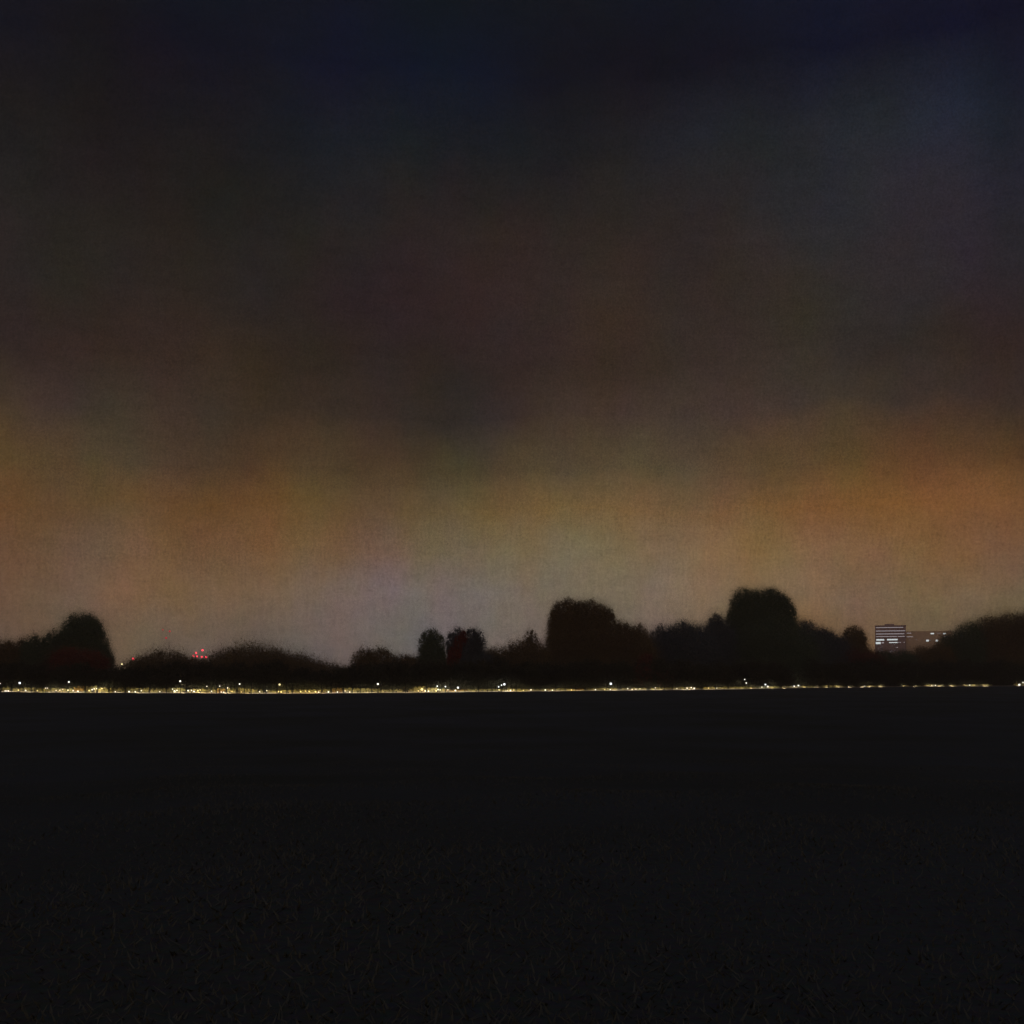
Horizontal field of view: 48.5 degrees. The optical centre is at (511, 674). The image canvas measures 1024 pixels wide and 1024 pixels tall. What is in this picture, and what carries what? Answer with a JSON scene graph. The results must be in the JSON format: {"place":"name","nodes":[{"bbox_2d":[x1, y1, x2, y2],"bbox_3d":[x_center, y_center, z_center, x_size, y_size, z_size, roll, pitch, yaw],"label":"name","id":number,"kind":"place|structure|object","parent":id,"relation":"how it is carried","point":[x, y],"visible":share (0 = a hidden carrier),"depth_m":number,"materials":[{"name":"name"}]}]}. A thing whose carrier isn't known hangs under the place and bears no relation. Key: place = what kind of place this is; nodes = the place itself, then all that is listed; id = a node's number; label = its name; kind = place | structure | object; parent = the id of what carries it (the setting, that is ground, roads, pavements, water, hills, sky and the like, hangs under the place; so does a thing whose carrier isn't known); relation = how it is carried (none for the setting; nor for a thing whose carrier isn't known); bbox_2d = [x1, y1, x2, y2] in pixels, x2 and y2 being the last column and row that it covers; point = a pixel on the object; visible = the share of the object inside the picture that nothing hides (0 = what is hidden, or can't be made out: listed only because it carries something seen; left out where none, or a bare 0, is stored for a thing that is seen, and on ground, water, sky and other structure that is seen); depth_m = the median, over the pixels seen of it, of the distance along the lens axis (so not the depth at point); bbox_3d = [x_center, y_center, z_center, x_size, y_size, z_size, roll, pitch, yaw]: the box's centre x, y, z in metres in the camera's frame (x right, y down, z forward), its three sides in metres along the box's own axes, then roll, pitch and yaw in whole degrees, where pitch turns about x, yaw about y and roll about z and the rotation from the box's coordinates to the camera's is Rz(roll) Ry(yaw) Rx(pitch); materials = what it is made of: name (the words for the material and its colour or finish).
{"place":"outdoors","nodes":[
{"label":"outdoors","id":0,"kind":"place"},
{"bbox_2d":[37,686,939,693],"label":"road","id":1,"kind":"structure","parent":0,"point":[432,692],"depth_m":249.47,"materials":[{"name":"grey asphalt"}]},
{"bbox_2d":[0,682,1023,1023],"bbox_3d":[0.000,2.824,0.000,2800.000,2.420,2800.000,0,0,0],"label":"ground","id":2,"kind":"structure","parent":0,"point":[944,724],"depth_m":13.02,"materials":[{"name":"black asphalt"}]},
{"bbox_2d":[0,630,30,668],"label":"broad tree","id":3,"kind":"object","parent":2,"relation":"on","point":[8,650],"visible":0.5,"depth_m":280.74,"materials":[{"name":"brown plant"}]},
{"bbox_2d":[0,657,31,690],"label":"dark shrub","id":4,"kind":"object","parent":2,"relation":"on","point":[6,676],"visible":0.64,"depth_m":263.05,"materials":[{"name":"black plant"}]},
{"bbox_2d":[10,654,62,691],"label":"dark shrub","id":5,"kind":"object","parent":2,"relation":"on","point":[34,675],"visible":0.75,"depth_m":258.17,"materials":[{"name":"black plant"}]},
{"bbox_2d":[32,687,42,691],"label":"hedge shrub","id":6,"kind":"object","parent":2,"relation":"on","point":[38,689],"visible":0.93,"depth_m":255.57,"materials":[{"name":"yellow plant"}]},
{"bbox_2d":[15,619,65,669],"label":"broad tree","id":7,"kind":"object","parent":2,"relation":"on","point":[37,649],"visible":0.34,"depth_m":280.60,"materials":[{"name":"black plant"}]},
{"bbox_2d":[41,656,96,691],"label":"dark shrub","id":8,"kind":"object","parent":2,"relation":"on","point":[74,676],"visible":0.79,"depth_m":255.26,"materials":[{"name":"black plant"}]},
{"bbox_2d":[73,686,84,691],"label":"hedge shrub","id":9,"kind":"object","parent":2,"relation":"on","point":[82,689],"visible":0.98,"depth_m":251.35,"materials":[{"name":"yellow plant"}]},
{"bbox_2d":[52,603,119,672],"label":"round tree","id":10,"kind":"object","parent":2,"relation":"on","point":[82,632],"visible":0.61,"depth_m":279.90,"materials":[{"name":"black plant"}]},
{"bbox_2d":[86,685,96,691],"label":"hedge shrub","id":11,"kind":"object","parent":2,"relation":"on","point":[90,688],"visible":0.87,"depth_m":250.07,"materials":[{"name":"yellow plant"}]},
{"bbox_2d":[98,687,108,691],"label":"hedge shrub","id":12,"kind":"object","parent":2,"relation":"on","point":[104,689],"visible":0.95,"depth_m":248.89,"materials":[{"name":"yellow plant"}]},
{"bbox_2d":[80,661,134,691],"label":"dark shrub","id":13,"kind":"object","parent":2,"relation":"on","point":[101,680],"visible":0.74,"depth_m":252.51,"materials":[{"name":"black plant"}]},
{"bbox_2d":[109,687,124,691],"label":"hedge shrub","id":14,"kind":"object","parent":2,"relation":"on","point":[118,690],"visible":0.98,"depth_m":247.91,"materials":[{"name":"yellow plant"}]},
{"bbox_2d":[126,686,138,691],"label":"hedge shrub","id":15,"kind":"object","parent":2,"relation":"on","point":[132,689],"visible":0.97,"depth_m":247.01,"materials":[{"name":"yellow plant"}]},
{"bbox_2d":[107,658,159,691],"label":"dark shrub","id":16,"kind":"object","parent":2,"relation":"on","point":[139,673],"visible":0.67,"depth_m":252.17,"materials":[{"name":"black plant"}]},
{"bbox_2d":[150,688,165,691],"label":"hedge shrub","id":17,"kind":"object","parent":2,"relation":"on","point":[160,690],"visible":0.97,"depth_m":245.32,"materials":[{"name":"yellow plant"}]},
{"bbox_2d":[113,637,208,688],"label":"domed tree","id":18,"kind":"object","parent":2,"relation":"on","point":[156,659],"visible":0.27,"depth_m":295.72,"materials":[{"name":"brown plant"}]},
{"bbox_2d":[140,654,193,691],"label":"dark shrub","id":19,"kind":"object","parent":2,"relation":"on","point":[164,674],"visible":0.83,"depth_m":246.79,"materials":[{"name":"black plant"}]},
{"bbox_2d":[169,656,222,692],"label":"dark shrub","id":20,"kind":"object","parent":2,"relation":"on","point":[194,678],"visible":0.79,"depth_m":244.75,"materials":[{"name":"black plant"}]},
{"bbox_2d":[188,688,204,692],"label":"hedge shrub","id":21,"kind":"object","parent":2,"relation":"on","point":[203,690],"visible":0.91,"depth_m":243.16,"materials":[{"name":"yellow plant"}]},
{"bbox_2d":[201,656,254,692],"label":"dark shrub","id":22,"kind":"object","parent":2,"relation":"on","point":[230,677],"visible":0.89,"depth_m":242.78,"materials":[{"name":"black plant"}]},
{"bbox_2d":[186,627,316,685],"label":"domed tree","id":23,"kind":"object","parent":2,"relation":"on","point":[253,652],"visible":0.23,"depth_m":294.55,"materials":[{"name":"brown plant"}]},
{"bbox_2d":[242,657,297,692],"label":"dark shrub","id":24,"kind":"object","parent":2,"relation":"on","point":[272,678],"visible":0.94,"depth_m":242.42,"materials":[{"name":"black plant"}]},
{"bbox_2d":[284,661,318,691],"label":"dark shrub","id":25,"kind":"object","parent":2,"relation":"on","point":[298,684],"visible":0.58,"depth_m":247.40,"materials":[{"name":"black plant"}]},
{"bbox_2d":[264,641,348,689],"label":"sloping tree","id":26,"kind":"object","parent":2,"relation":"on","point":[308,661],"visible":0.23,"depth_m":293.96,"materials":[{"name":"brown plant"}]},
{"bbox_2d":[307,689,320,692],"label":"hedge shrub","id":27,"kind":"object","parent":2,"relation":"on","point":[313,690],"visible":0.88,"depth_m":242.93,"materials":[{"name":"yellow plant"}]},
{"bbox_2d":[301,663,359,692],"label":"dark shrub","id":28,"kind":"object","parent":2,"relation":"on","point":[325,678],"visible":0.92,"depth_m":246.00,"materials":[{"name":"black plant"}]},
{"bbox_2d":[341,657,389,691],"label":"dark shrub","id":29,"kind":"object","parent":2,"relation":"on","point":[366,677],"visible":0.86,"depth_m":248.90,"materials":[{"name":"black plant"}]},
{"bbox_2d":[361,688,370,691],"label":"hedge shrub","id":30,"kind":"object","parent":2,"relation":"on","point":[364,690],"visible":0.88,"depth_m":246.75,"materials":[{"name":"yellow plant"}]},
{"bbox_2d":[348,641,420,687],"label":"flat topped tree","id":31,"kind":"object","parent":2,"relation":"on","point":[373,656],"visible":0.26,"depth_m":286.39,"materials":[{"name":"brown plant"}]},
{"bbox_2d":[372,652,420,691],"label":"dark shrub","id":32,"kind":"object","parent":2,"relation":"on","point":[398,676],"visible":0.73,"depth_m":252.72,"materials":[{"name":"black plant"}]},
{"bbox_2d":[413,686,424,691],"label":"hedge shrub","id":33,"kind":"object","parent":2,"relation":"on","point":[415,689],"visible":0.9,"depth_m":253.54,"materials":[{"name":"yellow plant"}]},
{"bbox_2d":[403,649,453,691],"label":"dark shrub","id":34,"kind":"object","parent":2,"relation":"on","point":[429,676],"visible":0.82,"depth_m":257.39,"materials":[{"name":"black plant"}]},
{"bbox_2d":[410,623,449,668],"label":"slim tree","id":35,"kind":"object","parent":2,"relation":"on","point":[430,646],"visible":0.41,"depth_m":288.27,"materials":[{"name":"black plant"}]},
{"bbox_2d":[445,628,467,676],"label":"red tree","id":36,"kind":"object","parent":2,"relation":"on","point":[456,649],"visible":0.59,"depth_m":267.78,"materials":[{"name":"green plant"}]},
{"bbox_2d":[2,686,914,692],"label":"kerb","id":37,"kind":"structure","parent":2,"relation":"on","point":[470,691],"depth_m":259.96,"materials":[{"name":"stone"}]},
{"bbox_2d":[439,653,485,690],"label":"dark shrub","id":38,"kind":"object","parent":2,"relation":"on","point":[465,677],"visible":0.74,"depth_m":263.68,"materials":[{"name":"black plant"}]},
{"bbox_2d":[443,619,496,671],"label":"slim tree","id":39,"kind":"object","parent":2,"relation":"on","point":[475,640],"visible":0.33,"depth_m":292.97,"materials":[{"name":"black plant"}]},
{"bbox_2d":[468,653,516,690],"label":"dark shrub","id":40,"kind":"object","parent":2,"relation":"on","point":[493,680],"visible":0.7,"depth_m":269.68,"materials":[{"name":"black plant"}]},
{"bbox_2d":[484,632,556,671],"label":"tree","id":41,"kind":"object","parent":2,"relation":"on","point":[529,652],"visible":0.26,"depth_m":300.16,"materials":[{"name":"brown plant"}]},
{"bbox_2d":[496,654,549,690],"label":"dark shrub","id":42,"kind":"object","parent":2,"relation":"on","point":[525,678],"visible":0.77,"depth_m":271.35,"materials":[{"name":"black plant"}]},
{"bbox_2d":[523,625,543,651],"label":"slim tree","id":43,"kind":"object","parent":2,"relation":"on","point":[530,637],"visible":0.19,"depth_m":316.10,"materials":[{"name":"brown plant"}]},
{"bbox_2d":[531,657,575,690],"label":"dark shrub","id":44,"kind":"object","parent":2,"relation":"on","point":[561,680],"visible":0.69,"depth_m":276.39,"materials":[{"name":"black plant"}]},
{"bbox_2d":[537,594,626,686],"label":"blocky tree","id":45,"kind":"object","parent":2,"relation":"on","point":[574,630],"visible":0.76,"depth_m":310.57,"materials":[{"name":"brown plant"}]},
{"bbox_2d":[557,647,609,689],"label":"dark shrub","id":46,"kind":"object","parent":2,"relation":"on","point":[583,676],"visible":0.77,"depth_m":283.67,"materials":[{"name":"black plant"}]},
{"bbox_2d":[590,657,640,689],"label":"dark shrub","id":47,"kind":"object","parent":2,"relation":"on","point":[618,674],"visible":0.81,"depth_m":285.27,"materials":[{"name":"black plant"}]},
{"bbox_2d":[622,688,645,689],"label":"hedge shrub","id":48,"kind":"object","parent":2,"relation":"on","point":[634,689],"visible":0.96,"depth_m":286.94,"materials":[{"name":"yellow plant"}]},
{"bbox_2d":[605,610,668,676],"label":"broad tree","id":49,"kind":"object","parent":2,"relation":"on","point":[636,642],"visible":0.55,"depth_m":313.47,"materials":[{"name":"brown plant"}]},
{"bbox_2d":[631,653,678,689],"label":"dark shrub","id":50,"kind":"object","parent":2,"relation":"on","point":[662,669],"visible":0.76,"depth_m":293.42,"materials":[{"name":"black plant"}]},
{"bbox_2d":[659,654,701,688],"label":"dark shrub","id":51,"kind":"object","parent":2,"relation":"on","point":[685,673],"visible":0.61,"depth_m":299.88,"materials":[{"name":"black plant"}]},
{"bbox_2d":[647,616,740,687],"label":"broad tree","id":52,"kind":"object","parent":2,"relation":"on","point":[685,640],"visible":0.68,"depth_m":325.12,"materials":[{"name":"black plant"}]},
{"bbox_2d":[690,656,740,688],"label":"dark shrub","id":53,"kind":"object","parent":2,"relation":"on","point":[718,676],"visible":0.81,"depth_m":305.53,"materials":[{"name":"black plant"}]},
{"bbox_2d":[695,604,746,667],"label":"slim tree","id":54,"kind":"object","parent":2,"relation":"on","point":[719,626],"visible":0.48,"depth_m":340.25,"materials":[{"name":"black plant"}]},
{"bbox_2d":[723,656,773,688],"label":"dark shrub","id":55,"kind":"object","parent":2,"relation":"on","point":[752,675],"visible":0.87,"depth_m":315.66,"materials":[{"name":"black plant"}]},
{"bbox_2d":[748,655,796,687],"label":"dark shrub","id":56,"kind":"object","parent":2,"relation":"on","point":[781,680],"visible":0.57,"depth_m":324.33,"materials":[{"name":"black plant"}]},
{"bbox_2d":[714,581,840,685],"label":"tall tree","id":57,"kind":"object","parent":2,"relation":"on","point":[756,615],"visible":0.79,"depth_m":343.93,"materials":[{"name":"black plant"}]},
{"bbox_2d":[780,656,831,686],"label":"dark shrub","id":58,"kind":"object","parent":2,"relation":"on","point":[803,679],"visible":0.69,"depth_m":338.55,"materials":[{"name":"black plant"}]},
{"bbox_2d":[793,610,870,685],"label":"broad tree","id":59,"kind":"object","parent":2,"relation":"on","point":[835,640],"visible":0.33,"depth_m":368.64,"materials":[{"name":"black plant"}]},
{"bbox_2d":[817,657,869,686],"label":"dark shrub","id":60,"kind":"object","parent":2,"relation":"on","point":[845,673],"visible":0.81,"depth_m":348.74,"materials":[{"name":"black plant"}]},
{"bbox_2d":[839,622,880,655],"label":"tree","id":61,"kind":"object","parent":2,"relation":"on","point":[862,642],"visible":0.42,"depth_m":388.20,"materials":[{"name":"brown plant"}]},
{"bbox_2d":[833,645,890,685],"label":"copper bush","id":62,"kind":"object","parent":2,"relation":"on","point":[862,657],"visible":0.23,"depth_m":368.70,"materials":[{"name":"black plant"}]},
{"bbox_2d":[849,653,898,686],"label":"dark shrub","id":63,"kind":"object","parent":2,"relation":"on","point":[880,673],"visible":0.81,"depth_m":360.93,"materials":[{"name":"black plant"}]},
{"bbox_2d":[868,644,923,685],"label":"broad tree","id":64,"kind":"object","parent":2,"relation":"on","point":[898,656],"visible":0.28,"depth_m":396.35,"materials":[{"name":"black plant"}]},
{"bbox_2d":[908,656,959,685],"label":"dark shrub","id":65,"kind":"object","parent":2,"relation":"on","point":[938,672],"visible":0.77,"depth_m":378.75,"materials":[{"name":"black plant"}]},
{"bbox_2d":[905,637,964,667],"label":"tree","id":66,"kind":"object","parent":2,"relation":"on","point":[933,652],"visible":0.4,"depth_m":409.76,"materials":[{"name":"brown plant"}]},
{"bbox_2d":[932,608,993,668],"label":"sloping tree","id":67,"kind":"object","parent":2,"relation":"on","point":[965,642],"visible":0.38,"depth_m":416.43,"materials":[{"name":"black plant"}]},
{"bbox_2d":[948,651,993,685],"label":"dark shrub","id":68,"kind":"object","parent":2,"relation":"on","point":[966,675],"visible":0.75,"depth_m":387.42,"materials":[{"name":"black plant"}]},
{"bbox_2d":[959,603,1023,666],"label":"hillside tree","id":69,"kind":"object","parent":2,"relation":"on","point":[1006,633],"visible":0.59,"depth_m":419.03,"materials":[{"name":"brown plant"}]},
{"bbox_2d":[1007,660,1023,685],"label":"dark shrub","id":70,"kind":"object","parent":2,"relation":"on","point":[1022,676],"visible":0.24,"depth_m":395.68,"materials":[{"name":"black plant"}]},
{"bbox_2d":[0,0,1023,670],"label":"sky","id":71,"kind":"structure","parent":0,"point":[336,325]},
{"bbox_2d":[875,624,905,654],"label":"office building","id":72,"kind":"structure","parent":0,"point":[886,635],"depth_m":995.93,"materials":[{"name":"grey"}]},
{"bbox_2d":[906,631,951,652],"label":"office wing","id":73,"kind":"structure","parent":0,"point":[914,638],"depth_m":991.49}
]}

